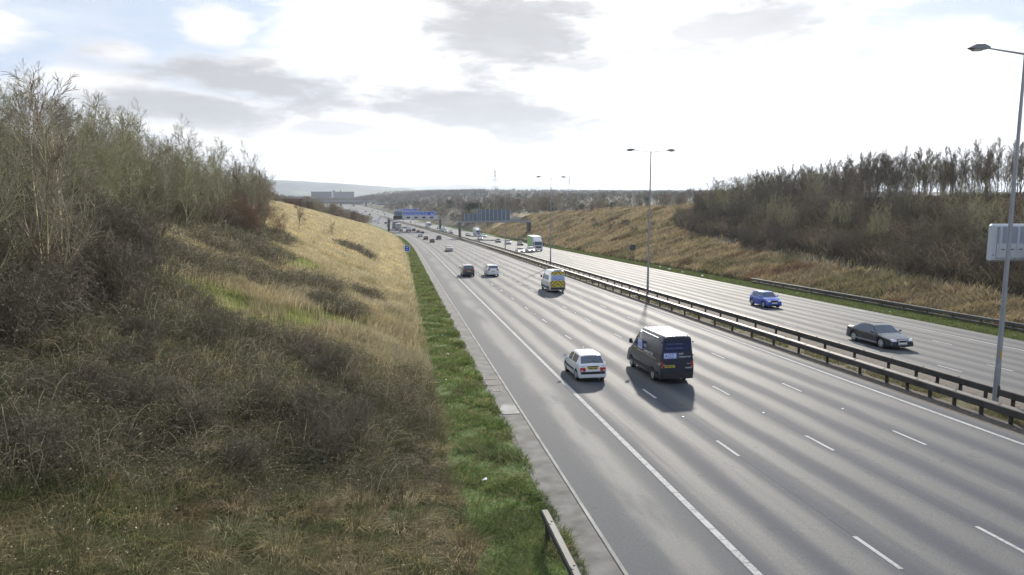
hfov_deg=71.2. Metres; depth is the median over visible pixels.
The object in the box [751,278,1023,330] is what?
crash barrier
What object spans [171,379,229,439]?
bush
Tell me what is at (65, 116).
tree
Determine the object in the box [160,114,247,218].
tree
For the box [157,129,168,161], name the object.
tree
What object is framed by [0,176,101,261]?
bush
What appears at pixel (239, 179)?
tree
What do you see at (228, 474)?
dead weeds
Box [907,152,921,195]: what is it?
tree
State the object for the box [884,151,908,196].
tree
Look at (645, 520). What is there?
road
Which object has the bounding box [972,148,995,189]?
tree
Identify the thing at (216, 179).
tree
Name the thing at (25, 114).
tree
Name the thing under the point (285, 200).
bush
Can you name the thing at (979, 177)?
tree
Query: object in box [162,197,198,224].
bush
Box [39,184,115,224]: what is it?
bush
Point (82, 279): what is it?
bush
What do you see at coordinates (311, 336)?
bush
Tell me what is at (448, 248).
car
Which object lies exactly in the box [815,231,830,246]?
bush
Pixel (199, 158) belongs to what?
tree
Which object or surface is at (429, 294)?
verge grass
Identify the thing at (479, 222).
street lamp
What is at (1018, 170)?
tree
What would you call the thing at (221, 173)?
tree
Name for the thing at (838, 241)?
bush
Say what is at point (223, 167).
tree
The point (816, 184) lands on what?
tree
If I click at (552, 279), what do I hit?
van
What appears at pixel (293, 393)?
bush
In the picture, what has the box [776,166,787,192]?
tree
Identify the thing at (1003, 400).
ground
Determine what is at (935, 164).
tree
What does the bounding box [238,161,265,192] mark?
tree
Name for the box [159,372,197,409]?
bush
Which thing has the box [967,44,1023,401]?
street lamp
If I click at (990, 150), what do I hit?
tree
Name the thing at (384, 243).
long grass
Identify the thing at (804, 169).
tree
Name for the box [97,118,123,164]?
tree
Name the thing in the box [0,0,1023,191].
sky
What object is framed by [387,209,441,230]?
sign gantry
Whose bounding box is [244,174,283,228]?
tree
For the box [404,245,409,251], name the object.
road sign
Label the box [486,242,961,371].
road marking
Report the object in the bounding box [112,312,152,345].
bush
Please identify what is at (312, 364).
bush
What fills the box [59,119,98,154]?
tree
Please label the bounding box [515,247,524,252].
car
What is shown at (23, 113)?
tree
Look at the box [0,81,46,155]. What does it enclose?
tree
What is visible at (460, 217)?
street lamp
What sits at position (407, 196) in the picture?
woodland
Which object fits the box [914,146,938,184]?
tree
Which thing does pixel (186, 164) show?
tree
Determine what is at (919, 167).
tree
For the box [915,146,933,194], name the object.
tree
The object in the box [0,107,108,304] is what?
tree
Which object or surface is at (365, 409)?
bush
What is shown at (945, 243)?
thicket undergrowth
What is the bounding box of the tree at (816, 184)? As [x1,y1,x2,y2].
[811,167,828,203]
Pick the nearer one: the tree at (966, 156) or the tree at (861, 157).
the tree at (966, 156)
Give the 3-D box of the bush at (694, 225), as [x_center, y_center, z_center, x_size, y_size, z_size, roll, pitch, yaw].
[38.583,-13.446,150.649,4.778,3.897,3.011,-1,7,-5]
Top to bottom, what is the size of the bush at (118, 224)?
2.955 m
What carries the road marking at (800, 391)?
on the road at (781, 494)
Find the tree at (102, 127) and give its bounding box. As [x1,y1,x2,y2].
[76,104,125,168]
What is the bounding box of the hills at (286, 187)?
[228,180,420,196]
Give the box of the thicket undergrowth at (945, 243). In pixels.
[672,190,1023,293]
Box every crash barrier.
[382,216,1023,424]
[385,216,1023,406]
[541,510,580,574]
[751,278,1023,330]
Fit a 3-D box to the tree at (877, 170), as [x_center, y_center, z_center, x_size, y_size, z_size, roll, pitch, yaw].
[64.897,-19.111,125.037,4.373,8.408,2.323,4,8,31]
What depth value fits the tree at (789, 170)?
160.20 m
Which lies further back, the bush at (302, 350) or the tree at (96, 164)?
the tree at (96, 164)
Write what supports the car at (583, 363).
on the road at (781, 494)
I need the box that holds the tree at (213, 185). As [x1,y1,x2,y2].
[196,164,232,204]
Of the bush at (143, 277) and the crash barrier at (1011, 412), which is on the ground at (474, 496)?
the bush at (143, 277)
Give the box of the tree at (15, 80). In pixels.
[0,58,47,146]
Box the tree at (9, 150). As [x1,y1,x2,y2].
[0,97,113,211]
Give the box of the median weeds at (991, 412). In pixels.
[488,247,1023,426]
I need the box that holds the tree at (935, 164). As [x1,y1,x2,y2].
[923,152,943,194]
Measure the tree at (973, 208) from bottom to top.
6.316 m
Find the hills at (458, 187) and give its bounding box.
[394,185,578,190]
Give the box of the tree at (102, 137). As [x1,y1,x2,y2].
[56,92,149,209]
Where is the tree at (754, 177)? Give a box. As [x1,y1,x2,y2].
[751,169,769,188]
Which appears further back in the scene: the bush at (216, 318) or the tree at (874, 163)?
the tree at (874, 163)
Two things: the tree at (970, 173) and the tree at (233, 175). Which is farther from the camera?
the tree at (970, 173)
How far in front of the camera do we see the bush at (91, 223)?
31.77 m
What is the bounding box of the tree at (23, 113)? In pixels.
[0,61,71,171]
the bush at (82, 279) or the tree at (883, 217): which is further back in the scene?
the tree at (883, 217)
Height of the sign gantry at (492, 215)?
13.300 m
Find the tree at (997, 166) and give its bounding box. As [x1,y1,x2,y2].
[992,148,1004,190]
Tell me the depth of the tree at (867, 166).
121.32 m
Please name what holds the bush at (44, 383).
on the ground at (474, 496)
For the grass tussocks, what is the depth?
14.63 m
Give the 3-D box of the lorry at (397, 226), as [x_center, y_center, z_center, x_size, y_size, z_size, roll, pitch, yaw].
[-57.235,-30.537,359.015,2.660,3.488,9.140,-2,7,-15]
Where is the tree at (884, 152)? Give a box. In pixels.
[880,145,907,191]
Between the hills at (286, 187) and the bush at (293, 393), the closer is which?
the bush at (293, 393)
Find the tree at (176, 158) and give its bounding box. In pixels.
[128,126,205,219]
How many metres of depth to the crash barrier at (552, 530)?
16.99 m
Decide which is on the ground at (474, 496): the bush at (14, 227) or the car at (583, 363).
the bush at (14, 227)
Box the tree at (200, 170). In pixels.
[177,148,215,197]
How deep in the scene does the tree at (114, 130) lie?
91.09 m
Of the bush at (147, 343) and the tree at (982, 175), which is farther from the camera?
the tree at (982, 175)
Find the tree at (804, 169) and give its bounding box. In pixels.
[798,164,811,199]
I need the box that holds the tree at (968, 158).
[962,153,983,190]
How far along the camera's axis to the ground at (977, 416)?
39.07 m
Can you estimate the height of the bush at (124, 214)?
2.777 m
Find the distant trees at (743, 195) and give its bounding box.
[97,134,1023,244]
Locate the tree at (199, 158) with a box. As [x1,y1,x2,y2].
[180,141,213,182]
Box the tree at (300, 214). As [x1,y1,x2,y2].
[294,203,306,224]
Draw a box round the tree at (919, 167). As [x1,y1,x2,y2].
[909,150,937,196]
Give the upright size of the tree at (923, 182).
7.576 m
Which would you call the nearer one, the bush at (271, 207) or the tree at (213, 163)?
the tree at (213, 163)
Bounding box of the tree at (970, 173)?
[955,145,985,187]
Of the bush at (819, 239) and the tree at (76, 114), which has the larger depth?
the bush at (819, 239)
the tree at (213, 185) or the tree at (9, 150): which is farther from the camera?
the tree at (213, 185)
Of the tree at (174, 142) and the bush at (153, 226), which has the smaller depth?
the bush at (153, 226)
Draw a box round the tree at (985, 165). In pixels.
[978,150,994,194]
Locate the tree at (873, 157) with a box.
[861,150,877,195]
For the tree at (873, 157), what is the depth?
126.64 m
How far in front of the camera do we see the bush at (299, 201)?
226.97 m
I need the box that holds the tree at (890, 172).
[879,157,896,189]
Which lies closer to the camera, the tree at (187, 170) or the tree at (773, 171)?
the tree at (187, 170)
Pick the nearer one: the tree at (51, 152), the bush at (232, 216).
the tree at (51, 152)
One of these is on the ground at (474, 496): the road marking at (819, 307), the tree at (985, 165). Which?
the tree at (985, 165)
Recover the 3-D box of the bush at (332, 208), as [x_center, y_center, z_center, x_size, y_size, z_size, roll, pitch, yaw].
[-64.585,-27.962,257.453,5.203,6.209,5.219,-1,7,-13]
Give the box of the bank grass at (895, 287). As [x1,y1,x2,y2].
[483,202,1023,328]
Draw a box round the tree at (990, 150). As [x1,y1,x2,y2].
[983,142,997,192]
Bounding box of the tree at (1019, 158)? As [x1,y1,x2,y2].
[1008,142,1023,173]
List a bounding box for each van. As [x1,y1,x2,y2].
[541,269,565,291]
[627,326,693,379]
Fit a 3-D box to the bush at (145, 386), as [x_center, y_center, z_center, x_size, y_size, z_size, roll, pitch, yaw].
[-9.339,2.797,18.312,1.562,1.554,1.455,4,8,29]
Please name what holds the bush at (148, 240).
on the ground at (474, 496)
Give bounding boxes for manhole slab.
[499,404,519,414]
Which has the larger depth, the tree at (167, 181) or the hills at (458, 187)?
the hills at (458, 187)
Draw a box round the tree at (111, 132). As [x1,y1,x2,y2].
[79,92,155,180]
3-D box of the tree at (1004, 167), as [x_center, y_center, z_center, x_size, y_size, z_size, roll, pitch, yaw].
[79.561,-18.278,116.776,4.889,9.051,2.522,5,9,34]
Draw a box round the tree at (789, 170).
[775,162,796,184]
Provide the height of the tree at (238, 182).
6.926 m
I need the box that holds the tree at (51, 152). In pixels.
[0,71,111,282]
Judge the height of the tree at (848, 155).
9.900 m
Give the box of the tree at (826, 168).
[822,159,843,193]
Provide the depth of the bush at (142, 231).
36.94 m
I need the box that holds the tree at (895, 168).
[886,153,911,196]
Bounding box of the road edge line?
[374,224,628,574]
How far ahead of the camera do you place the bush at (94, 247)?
26.02 m
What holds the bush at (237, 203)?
on the ground at (474, 496)
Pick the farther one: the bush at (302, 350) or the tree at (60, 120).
the tree at (60, 120)
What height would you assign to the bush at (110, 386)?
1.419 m
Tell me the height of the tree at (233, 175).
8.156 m
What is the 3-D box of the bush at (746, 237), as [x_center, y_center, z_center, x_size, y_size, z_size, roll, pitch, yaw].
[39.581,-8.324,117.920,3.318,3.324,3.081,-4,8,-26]
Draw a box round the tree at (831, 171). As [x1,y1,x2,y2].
[826,159,849,189]
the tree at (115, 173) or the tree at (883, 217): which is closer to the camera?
the tree at (115, 173)
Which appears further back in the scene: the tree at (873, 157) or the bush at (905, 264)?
the tree at (873, 157)
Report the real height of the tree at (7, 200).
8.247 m
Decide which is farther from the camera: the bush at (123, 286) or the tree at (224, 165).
the tree at (224, 165)
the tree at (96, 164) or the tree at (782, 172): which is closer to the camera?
the tree at (96, 164)
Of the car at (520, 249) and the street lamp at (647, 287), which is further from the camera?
the car at (520, 249)
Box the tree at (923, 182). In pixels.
[920,155,942,193]
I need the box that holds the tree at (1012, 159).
[1004,140,1023,190]
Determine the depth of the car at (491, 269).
101.56 m
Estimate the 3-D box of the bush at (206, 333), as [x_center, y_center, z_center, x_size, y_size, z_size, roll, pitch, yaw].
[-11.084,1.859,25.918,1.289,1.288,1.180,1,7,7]
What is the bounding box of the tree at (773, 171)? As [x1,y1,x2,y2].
[760,169,775,189]
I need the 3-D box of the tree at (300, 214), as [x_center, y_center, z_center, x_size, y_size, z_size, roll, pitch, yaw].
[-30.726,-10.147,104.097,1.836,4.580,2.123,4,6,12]
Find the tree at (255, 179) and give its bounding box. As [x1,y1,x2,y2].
[239,155,270,207]
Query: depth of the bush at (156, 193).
52.66 m
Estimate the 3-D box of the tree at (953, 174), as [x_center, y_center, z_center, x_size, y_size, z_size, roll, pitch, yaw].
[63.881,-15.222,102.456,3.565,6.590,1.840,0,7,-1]
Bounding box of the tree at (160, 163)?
[145,147,182,202]
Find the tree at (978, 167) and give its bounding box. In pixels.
[969,136,1008,194]
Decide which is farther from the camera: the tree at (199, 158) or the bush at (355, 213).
the bush at (355, 213)
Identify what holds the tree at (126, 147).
on the ground at (474, 496)
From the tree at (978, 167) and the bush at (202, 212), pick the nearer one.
the bush at (202, 212)
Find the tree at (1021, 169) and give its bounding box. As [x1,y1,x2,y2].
[1017,150,1023,189]
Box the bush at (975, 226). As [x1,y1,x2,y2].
[952,206,1003,245]
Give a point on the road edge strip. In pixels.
(599, 558)
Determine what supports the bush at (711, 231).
on the ground at (474, 496)
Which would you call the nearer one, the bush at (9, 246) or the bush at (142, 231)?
the bush at (9, 246)
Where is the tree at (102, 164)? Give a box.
[38,109,120,198]
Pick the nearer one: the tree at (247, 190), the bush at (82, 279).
the bush at (82, 279)
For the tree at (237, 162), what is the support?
on the ground at (474, 496)
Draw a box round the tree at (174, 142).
[165,125,182,172]
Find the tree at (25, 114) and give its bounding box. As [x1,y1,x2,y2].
[0,83,70,174]
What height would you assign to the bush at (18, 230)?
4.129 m
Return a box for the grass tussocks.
[0,287,512,574]
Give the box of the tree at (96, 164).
[48,132,126,206]
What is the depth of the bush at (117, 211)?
33.37 m
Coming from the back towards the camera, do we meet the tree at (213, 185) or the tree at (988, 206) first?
the tree at (988, 206)
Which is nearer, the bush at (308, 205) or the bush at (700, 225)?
the bush at (700, 225)
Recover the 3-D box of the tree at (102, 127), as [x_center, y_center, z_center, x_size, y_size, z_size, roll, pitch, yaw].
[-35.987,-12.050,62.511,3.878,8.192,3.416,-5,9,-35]
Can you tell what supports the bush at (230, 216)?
on the ground at (474, 496)
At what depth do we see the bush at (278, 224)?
81.64 m
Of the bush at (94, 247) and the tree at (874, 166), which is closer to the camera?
the bush at (94, 247)
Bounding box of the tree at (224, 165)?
[222,154,241,198]
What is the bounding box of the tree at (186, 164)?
[165,146,198,185]
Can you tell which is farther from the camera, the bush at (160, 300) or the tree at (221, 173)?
the tree at (221, 173)
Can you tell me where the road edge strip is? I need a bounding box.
[339,205,623,574]
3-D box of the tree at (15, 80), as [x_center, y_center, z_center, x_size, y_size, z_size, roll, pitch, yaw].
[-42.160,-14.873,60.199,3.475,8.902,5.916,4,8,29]
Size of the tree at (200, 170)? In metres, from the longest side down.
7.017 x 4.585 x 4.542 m
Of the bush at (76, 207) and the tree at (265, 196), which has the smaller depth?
the bush at (76, 207)
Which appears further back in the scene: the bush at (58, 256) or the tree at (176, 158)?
the tree at (176, 158)
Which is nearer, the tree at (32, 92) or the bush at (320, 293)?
the tree at (32, 92)
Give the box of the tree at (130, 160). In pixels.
[95,112,161,203]
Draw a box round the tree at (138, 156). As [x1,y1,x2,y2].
[128,128,145,181]
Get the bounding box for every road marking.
[352,206,1023,444]
[363,211,926,444]
[371,221,762,574]
[373,209,1023,350]
[391,224,1023,552]
[455,258,902,568]
[471,236,1011,370]
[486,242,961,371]
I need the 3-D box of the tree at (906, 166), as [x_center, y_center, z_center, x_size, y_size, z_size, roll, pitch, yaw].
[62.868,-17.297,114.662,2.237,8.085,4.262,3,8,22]
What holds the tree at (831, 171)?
on the ground at (474, 496)
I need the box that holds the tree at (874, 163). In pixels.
[872,153,891,197]
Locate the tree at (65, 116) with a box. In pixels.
[49,94,77,144]
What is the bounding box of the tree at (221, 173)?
[210,147,229,200]
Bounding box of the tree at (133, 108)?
[105,99,150,173]
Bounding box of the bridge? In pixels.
[321,201,377,205]
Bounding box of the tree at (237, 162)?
[227,150,246,181]
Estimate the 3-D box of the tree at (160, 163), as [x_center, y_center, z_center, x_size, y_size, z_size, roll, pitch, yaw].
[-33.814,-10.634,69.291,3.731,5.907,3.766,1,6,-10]
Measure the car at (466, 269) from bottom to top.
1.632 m
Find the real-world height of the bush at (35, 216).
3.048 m
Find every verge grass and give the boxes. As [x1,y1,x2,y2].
[397,236,590,574]
[493,236,1023,340]
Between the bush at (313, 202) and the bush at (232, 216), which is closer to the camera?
the bush at (232, 216)
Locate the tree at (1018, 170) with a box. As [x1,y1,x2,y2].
[1017,143,1023,194]
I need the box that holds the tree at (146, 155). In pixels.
[130,133,155,185]
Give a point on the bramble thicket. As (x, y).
(244, 240)
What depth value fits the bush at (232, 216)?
69.13 m
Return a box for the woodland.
[275,188,968,224]
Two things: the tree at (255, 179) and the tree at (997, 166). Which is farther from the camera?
the tree at (997, 166)
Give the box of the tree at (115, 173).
[67,105,179,222]
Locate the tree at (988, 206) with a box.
[966,182,1006,220]
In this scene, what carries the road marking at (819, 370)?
on the road at (781, 494)
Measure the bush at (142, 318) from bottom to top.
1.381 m
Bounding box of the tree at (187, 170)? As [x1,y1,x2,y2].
[170,138,205,227]
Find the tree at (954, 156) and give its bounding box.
[930,151,959,193]
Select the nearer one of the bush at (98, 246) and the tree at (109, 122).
the bush at (98, 246)
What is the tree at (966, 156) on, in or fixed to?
on the ground at (474, 496)
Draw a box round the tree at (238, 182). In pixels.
[230,165,242,197]
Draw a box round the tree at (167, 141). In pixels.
[145,134,185,192]
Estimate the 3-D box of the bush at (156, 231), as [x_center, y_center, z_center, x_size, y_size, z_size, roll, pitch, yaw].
[-17.849,-2.374,34.926,3.173,4.171,5.130,-5,9,-33]
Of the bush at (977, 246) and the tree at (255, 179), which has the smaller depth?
the bush at (977, 246)
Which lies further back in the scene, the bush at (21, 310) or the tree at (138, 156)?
the tree at (138, 156)
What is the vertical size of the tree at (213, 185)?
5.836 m
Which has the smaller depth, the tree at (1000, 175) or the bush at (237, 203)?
the bush at (237, 203)
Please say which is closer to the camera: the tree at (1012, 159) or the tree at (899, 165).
the tree at (1012, 159)
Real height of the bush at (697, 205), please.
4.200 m
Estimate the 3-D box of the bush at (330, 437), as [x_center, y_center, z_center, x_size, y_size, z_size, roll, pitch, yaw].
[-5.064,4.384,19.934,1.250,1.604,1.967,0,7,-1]
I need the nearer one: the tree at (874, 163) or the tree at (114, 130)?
the tree at (114, 130)
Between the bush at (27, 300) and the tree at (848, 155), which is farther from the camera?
the tree at (848, 155)
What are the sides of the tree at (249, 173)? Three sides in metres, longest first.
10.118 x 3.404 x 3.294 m
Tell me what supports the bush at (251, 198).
on the ground at (474, 496)
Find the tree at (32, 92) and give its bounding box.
[0,67,109,286]
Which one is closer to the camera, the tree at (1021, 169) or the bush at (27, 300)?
the bush at (27, 300)
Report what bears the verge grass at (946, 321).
on the ground at (474, 496)
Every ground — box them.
[0,162,1023,574]
[348,204,1023,409]
[353,206,1023,436]
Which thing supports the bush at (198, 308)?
on the ground at (474, 496)
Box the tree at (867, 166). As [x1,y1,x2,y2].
[863,159,885,198]
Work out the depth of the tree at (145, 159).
53.21 m
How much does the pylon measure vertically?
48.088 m
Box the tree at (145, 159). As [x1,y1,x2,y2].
[98,110,183,215]
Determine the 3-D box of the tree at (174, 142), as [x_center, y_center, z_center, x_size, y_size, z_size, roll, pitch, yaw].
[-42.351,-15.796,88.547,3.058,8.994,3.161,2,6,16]
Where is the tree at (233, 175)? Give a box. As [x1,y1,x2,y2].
[230,161,267,201]
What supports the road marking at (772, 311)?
on the road at (969, 358)
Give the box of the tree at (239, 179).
[228,160,245,194]
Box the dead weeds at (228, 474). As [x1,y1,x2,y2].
[0,270,478,574]
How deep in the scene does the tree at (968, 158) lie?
122.83 m
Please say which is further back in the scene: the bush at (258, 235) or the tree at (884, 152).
the tree at (884, 152)
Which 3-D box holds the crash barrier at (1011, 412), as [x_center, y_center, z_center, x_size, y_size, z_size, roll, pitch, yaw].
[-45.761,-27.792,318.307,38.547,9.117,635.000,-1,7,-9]
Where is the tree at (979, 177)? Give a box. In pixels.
[969,157,991,192]
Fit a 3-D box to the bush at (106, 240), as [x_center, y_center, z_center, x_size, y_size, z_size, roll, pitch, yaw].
[-16.105,-0.941,26.538,3.622,3.590,3.354,1,7,10]
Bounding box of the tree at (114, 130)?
[102,112,126,155]
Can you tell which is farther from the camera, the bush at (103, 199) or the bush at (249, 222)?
the bush at (249, 222)
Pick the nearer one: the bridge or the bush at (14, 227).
the bush at (14, 227)
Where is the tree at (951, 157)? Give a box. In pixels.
[943,147,958,192]
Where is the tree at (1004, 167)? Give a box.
[983,148,1012,191]
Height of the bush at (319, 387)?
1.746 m
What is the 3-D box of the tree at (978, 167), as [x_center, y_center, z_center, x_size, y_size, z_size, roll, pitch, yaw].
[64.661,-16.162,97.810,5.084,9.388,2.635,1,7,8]
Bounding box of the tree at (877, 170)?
[872,157,893,197]
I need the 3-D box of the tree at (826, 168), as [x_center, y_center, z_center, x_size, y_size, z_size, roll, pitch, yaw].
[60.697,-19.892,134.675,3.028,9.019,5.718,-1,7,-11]
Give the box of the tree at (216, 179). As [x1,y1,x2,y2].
[206,147,227,202]
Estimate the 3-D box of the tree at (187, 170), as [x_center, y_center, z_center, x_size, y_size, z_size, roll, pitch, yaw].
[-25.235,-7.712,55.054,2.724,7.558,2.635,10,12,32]
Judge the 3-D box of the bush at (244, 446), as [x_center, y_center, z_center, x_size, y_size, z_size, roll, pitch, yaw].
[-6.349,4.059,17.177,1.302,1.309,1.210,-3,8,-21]
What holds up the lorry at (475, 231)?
on the road at (969, 358)
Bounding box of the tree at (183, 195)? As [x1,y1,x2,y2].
[159,150,209,222]
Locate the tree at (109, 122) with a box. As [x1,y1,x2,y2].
[82,89,128,193]
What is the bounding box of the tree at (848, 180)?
[841,158,865,197]
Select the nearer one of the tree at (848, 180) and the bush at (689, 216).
the tree at (848, 180)
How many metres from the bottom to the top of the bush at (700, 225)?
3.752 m
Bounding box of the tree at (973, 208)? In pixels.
[963,192,983,246]
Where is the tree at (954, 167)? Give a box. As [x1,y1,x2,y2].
[947,157,960,186]
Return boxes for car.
[445,246,452,250]
[459,264,474,275]
[483,264,498,275]
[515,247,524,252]
[525,247,534,252]
[563,349,605,379]
[749,290,781,307]
[846,322,912,347]
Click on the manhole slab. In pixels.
(506, 409)
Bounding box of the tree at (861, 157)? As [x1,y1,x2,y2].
[858,151,886,197]
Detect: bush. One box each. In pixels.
[0,173,57,264]
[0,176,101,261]
[0,216,47,293]
[0,223,31,266]
[0,257,76,326]
[0,260,9,311]
[0,260,86,360]
[0,274,60,351]
[0,400,99,481]
[1,175,70,233]
[2,230,98,310]
[5,192,63,251]
[11,365,79,412]
[12,215,122,293]
[20,257,127,336]
[33,192,104,242]
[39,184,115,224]
[45,240,167,315]
[61,244,145,310]
[62,246,125,302]
[64,213,106,244]
[67,229,152,301]
[70,352,120,402]
[71,208,136,250]
[81,190,139,244]
[83,211,146,254]
[90,368,145,413]
[91,339,149,377]
[93,228,136,270]
[102,205,144,234]
[110,214,170,257]
[111,246,164,296]
[112,196,183,272]
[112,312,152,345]
[114,366,173,419]
[116,238,189,290]
[120,332,162,364]
[124,230,168,258]
[131,183,165,218]
[133,289,174,314]
[133,313,166,343]
[138,216,167,243]
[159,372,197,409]
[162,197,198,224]
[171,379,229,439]
[187,321,222,350]
[189,199,214,221]
[189,293,216,318]
[198,306,238,344]
[209,205,243,224]
[216,190,246,221]
[217,202,247,229]
[218,371,290,415]
[218,428,274,474]
[237,193,265,219]
[238,197,268,231]
[239,202,271,230]
[245,231,265,244]
[259,189,279,217]
[267,209,288,233]
[271,385,302,415]
[273,387,368,446]
[280,197,291,203]
[283,335,314,361]
[291,374,345,416]
[294,199,305,206]
[294,328,327,353]
[300,353,327,378]
[301,195,314,206]
[303,201,312,208]
[308,200,317,209]
[308,289,327,303]
[309,413,354,472]
[319,343,359,378]
[322,397,384,444]
[326,202,337,214]
[336,390,377,425]
[350,210,359,220]
[684,215,702,230]
[687,214,700,228]
[689,200,705,211]
[694,219,707,235]
[706,225,716,235]
[736,231,750,245]
[741,228,762,244]
[763,237,777,251]
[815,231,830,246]
[826,229,852,253]
[884,239,920,272]
[952,206,1003,245]
[964,236,987,269]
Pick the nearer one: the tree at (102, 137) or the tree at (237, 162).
the tree at (102, 137)
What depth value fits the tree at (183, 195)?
57.03 m
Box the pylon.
[491,169,498,192]
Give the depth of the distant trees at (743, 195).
129.79 m
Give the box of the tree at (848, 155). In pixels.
[843,152,873,195]
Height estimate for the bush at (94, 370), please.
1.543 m
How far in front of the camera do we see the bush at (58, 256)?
23.01 m
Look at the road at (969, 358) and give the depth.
59.62 m
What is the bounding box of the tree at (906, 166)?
[899,156,912,189]
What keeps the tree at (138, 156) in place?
on the ground at (474, 496)
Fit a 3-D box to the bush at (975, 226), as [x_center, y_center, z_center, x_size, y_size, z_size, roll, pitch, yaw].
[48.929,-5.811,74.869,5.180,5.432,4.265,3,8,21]
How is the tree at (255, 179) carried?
on the ground at (474, 496)
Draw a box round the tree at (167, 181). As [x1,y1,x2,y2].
[153,138,176,196]
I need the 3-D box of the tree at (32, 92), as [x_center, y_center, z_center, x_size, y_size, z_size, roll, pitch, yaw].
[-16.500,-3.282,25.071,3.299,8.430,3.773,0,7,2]
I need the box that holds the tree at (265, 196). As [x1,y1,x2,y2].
[252,176,282,218]
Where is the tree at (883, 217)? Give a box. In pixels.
[871,199,892,235]
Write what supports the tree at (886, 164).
on the ground at (474, 496)
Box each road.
[338,204,750,574]
[339,204,1023,574]
[349,204,1023,393]
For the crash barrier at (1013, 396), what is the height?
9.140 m
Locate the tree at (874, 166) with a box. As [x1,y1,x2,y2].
[863,153,889,195]
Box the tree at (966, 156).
[940,145,973,192]
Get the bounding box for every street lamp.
[454,198,466,237]
[471,195,486,242]
[495,189,514,250]
[536,176,564,264]
[627,148,675,294]
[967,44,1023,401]
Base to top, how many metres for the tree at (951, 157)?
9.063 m
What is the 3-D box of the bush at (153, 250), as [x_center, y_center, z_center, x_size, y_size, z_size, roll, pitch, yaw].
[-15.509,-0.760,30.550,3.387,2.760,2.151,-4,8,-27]
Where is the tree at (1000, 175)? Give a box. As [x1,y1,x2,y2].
[995,152,1019,191]
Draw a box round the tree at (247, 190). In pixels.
[235,178,269,208]
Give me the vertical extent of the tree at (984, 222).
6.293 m
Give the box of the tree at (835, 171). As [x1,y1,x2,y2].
[830,158,841,187]
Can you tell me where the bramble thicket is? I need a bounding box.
[0,212,470,517]
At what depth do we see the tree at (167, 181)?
64.67 m
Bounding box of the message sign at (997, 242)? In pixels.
[986,224,1023,261]
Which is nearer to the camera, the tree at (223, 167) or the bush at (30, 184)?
the bush at (30, 184)
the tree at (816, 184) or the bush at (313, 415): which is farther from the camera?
the tree at (816, 184)
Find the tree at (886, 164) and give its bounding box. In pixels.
[880,153,902,200]
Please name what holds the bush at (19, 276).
on the ground at (474, 496)
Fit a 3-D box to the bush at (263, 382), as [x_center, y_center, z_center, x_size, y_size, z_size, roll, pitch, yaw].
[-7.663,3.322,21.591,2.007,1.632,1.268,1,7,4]
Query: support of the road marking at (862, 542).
on the road at (781, 494)
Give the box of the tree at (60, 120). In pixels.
[40,97,74,153]
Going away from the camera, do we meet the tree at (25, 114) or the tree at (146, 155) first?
the tree at (25, 114)
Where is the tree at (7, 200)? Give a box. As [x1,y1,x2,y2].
[0,94,48,273]
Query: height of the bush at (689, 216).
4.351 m
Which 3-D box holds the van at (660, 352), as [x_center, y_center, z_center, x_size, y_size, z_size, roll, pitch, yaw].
[7.817,3.354,38.154,2.240,2.482,5.330,-1,6,-9]
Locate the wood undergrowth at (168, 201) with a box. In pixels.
[0,125,268,314]
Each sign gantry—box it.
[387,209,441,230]
[458,209,531,236]
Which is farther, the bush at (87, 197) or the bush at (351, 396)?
the bush at (87, 197)
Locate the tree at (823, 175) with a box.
[816,164,830,188]
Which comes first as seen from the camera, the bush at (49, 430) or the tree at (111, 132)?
the bush at (49, 430)
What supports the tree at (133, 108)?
on the ground at (474, 496)
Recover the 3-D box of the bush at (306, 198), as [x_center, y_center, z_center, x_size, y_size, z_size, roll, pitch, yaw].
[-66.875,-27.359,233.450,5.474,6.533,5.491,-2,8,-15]
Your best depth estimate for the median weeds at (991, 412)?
42.02 m
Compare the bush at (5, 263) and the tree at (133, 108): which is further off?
the tree at (133, 108)
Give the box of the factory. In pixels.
[311,189,353,198]
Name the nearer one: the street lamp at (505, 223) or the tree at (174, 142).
the tree at (174, 142)
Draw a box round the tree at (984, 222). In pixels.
[973,200,1006,243]
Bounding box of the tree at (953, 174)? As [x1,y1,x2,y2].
[949,160,969,196]
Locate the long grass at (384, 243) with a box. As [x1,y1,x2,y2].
[0,199,478,574]
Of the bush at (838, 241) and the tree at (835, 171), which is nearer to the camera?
the bush at (838, 241)
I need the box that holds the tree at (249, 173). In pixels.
[237,140,262,207]
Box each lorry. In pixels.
[395,223,400,229]
[473,228,480,235]
[527,235,543,250]
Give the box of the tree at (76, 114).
[50,105,92,141]
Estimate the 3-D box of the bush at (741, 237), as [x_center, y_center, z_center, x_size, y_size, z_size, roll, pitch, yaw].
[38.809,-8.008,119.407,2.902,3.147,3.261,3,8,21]
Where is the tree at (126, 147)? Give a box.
[117,114,139,177]
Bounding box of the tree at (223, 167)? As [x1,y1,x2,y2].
[215,146,230,193]

